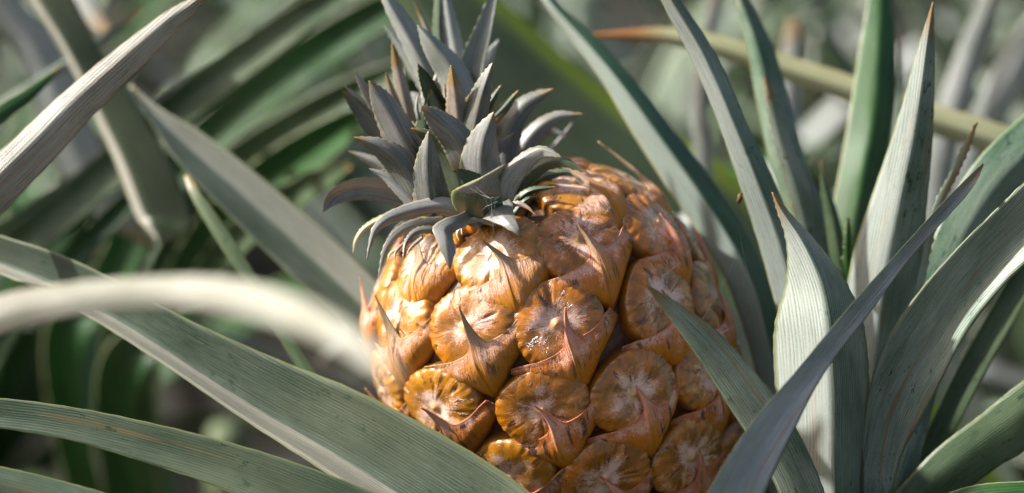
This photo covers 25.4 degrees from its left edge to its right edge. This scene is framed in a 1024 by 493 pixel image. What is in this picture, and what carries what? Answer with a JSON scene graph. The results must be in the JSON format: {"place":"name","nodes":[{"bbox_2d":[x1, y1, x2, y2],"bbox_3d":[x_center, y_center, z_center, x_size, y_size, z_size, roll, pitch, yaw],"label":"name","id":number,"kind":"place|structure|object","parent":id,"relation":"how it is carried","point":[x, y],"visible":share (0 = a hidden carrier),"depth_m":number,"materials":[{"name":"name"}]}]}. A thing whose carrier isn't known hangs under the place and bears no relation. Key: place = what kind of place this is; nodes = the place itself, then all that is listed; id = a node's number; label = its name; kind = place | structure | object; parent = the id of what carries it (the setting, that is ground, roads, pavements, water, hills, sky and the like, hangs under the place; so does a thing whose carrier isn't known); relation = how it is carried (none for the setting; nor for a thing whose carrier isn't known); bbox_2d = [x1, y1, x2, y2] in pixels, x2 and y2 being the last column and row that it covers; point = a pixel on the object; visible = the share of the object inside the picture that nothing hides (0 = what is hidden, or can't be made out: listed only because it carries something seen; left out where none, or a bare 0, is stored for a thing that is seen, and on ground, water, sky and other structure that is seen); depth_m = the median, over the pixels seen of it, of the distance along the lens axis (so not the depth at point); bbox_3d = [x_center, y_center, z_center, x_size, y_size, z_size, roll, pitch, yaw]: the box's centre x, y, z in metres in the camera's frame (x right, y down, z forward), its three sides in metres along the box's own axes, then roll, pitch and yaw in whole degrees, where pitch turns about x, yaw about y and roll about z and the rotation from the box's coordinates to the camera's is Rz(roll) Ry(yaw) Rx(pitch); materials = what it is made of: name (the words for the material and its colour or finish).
{"place":"outdoors","nodes":[
{"label":"outdoors","id":0,"kind":"place"},
{"bbox_2d":[16,0,1023,492],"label":"ground","id":1,"kind":"structure","parent":0,"point":[180,396],"depth_m":2.21,"materials":[{"name":"soil"}]},
{"bbox_2d":[41,163,54,174],"bbox_3d":[-0.815,-0.057,1.529,0.942,0.620,0.970,7,19,21],"label":"pineapple plant","id":2,"kind":"object","parent":1,"relation":"on","point":[50,168],"visible":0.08,"depth_m":1.65,"materials":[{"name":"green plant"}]},
{"bbox_2d":[0,0,362,149],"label":"pineapple plant","id":3,"kind":"object","parent":1,"relation":"on","point":[9,60],"visible":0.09,"depth_m":2.17,"materials":[{"name":"plant"}]},
{"bbox_2d":[0,0,400,381],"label":"pineapple plant","id":4,"kind":"object","parent":1,"relation":"on","point":[59,131],"visible":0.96,"depth_m":0.79,"materials":[{"name":"green plant"}]},
{"bbox_2d":[0,0,401,476],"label":"pineapple plant","id":5,"kind":"object","parent":1,"relation":"on","point":[21,374],"visible":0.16,"depth_m":1.72,"materials":[{"name":"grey plant"}]},
{"bbox_2d":[97,0,649,46],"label":"pineapple plant","id":6,"kind":"object","parent":1,"relation":"on","point":[210,14],"visible":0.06,"depth_m":2.93,"materials":[{"name":"green plant"}]},
{"bbox_2d":[0,0,777,492],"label":"pineapple plant","id":7,"kind":"object","parent":1,"relation":"on","point":[346,438],"visible":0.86,"depth_m":0.77,"materials":[{"name":"green plant"}]},
{"bbox_2d":[323,0,744,492],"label":"pineapple","id":8,"kind":"object","parent":7,"relation":"attached to","point":[532,340],"visible":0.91,"depth_m":0.75,"materials":[{"name":"orange plant"}]},
{"bbox_2d":[0,0,844,492],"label":"pineapple plant","id":9,"kind":"object","parent":1,"relation":"on","point":[230,96],"visible":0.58,"depth_m":1.02,"materials":[{"name":"green plant"}]},
{"bbox_2d":[0,0,1012,248],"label":"pineapple plant","id":10,"kind":"object","parent":1,"relation":"on","point":[360,212],"visible":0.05,"depth_m":2.18,"materials":[{"name":"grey plant"}]},
{"bbox_2d":[43,0,1023,461],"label":"pineapple plant","id":11,"kind":"object","parent":1,"relation":"on","point":[669,92],"visible":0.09,"depth_m":1.68,"materials":[{"name":"green plant"}]},
{"bbox_2d":[206,0,1021,199],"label":"pineapple plant","id":12,"kind":"object","parent":1,"relation":"on","point":[627,54],"visible":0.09,"depth_m":2.12,"materials":[{"name":"green plant"}]},
{"bbox_2d":[327,0,1023,480],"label":"pineapple plant","id":13,"kind":"object","parent":1,"relation":"on","point":[1011,352],"visible":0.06,"depth_m":1.56,"materials":[{"name":"green plant"}]},
{"bbox_2d":[398,0,1023,484],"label":"pineapple plant","id":14,"kind":"object","parent":1,"relation":"on","point":[528,58],"visible":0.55,"depth_m":1.01,"materials":[{"name":"green plant"}]},
{"bbox_2d":[580,0,978,73],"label":"pineapple plant","id":15,"kind":"object","parent":1,"relation":"on","point":[644,7],"visible":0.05,"depth_m":2.90,"materials":[{"name":"green plant"}]},
{"bbox_2d":[644,0,1023,492],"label":"pineapple plant","id":16,"kind":"object","parent":1,"relation":"on","point":[884,291],"visible":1,"depth_m":0.77,"materials":[{"name":"green plant"}]},
{"bbox_2d":[737,192,742,203],"bbox_3d":[0.078,-0.017,0.775,0.002,0.004,0.002,0,18,0],"label":"withered husk","id":17,"kind":"object","parent":16,"relation":"attached to","point":[740,197],"visible":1,"depth_m":0.78,"materials":[{"name":"beige plant"}]},
{"bbox_2d":[663,0,1023,185],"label":"pineapple plant","id":18,"kind":"object","parent":1,"relation":"on","point":[806,12],"visible":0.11,"depth_m":2.12,"materials":[{"name":"green plant"}]},
{"bbox_2d":[805,31,1023,374],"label":"pineapple plant","id":19,"kind":"object","parent":1,"relation":"on","point":[994,48],"visible":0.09,"depth_m":1.55,"materials":[{"name":"green plant"}]},
{"bbox_2d":[985,402,994,408],"bbox_3d":[0.830,0.061,1.164,1.198,0.628,1.102,7,19,20],"label":"pineapple plant","id":20,"kind":"object","parent":1,"relation":"on","point":[988,404],"visible":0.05,"depth_m":1.10,"materials":[{"name":"green plant"}]}
]}

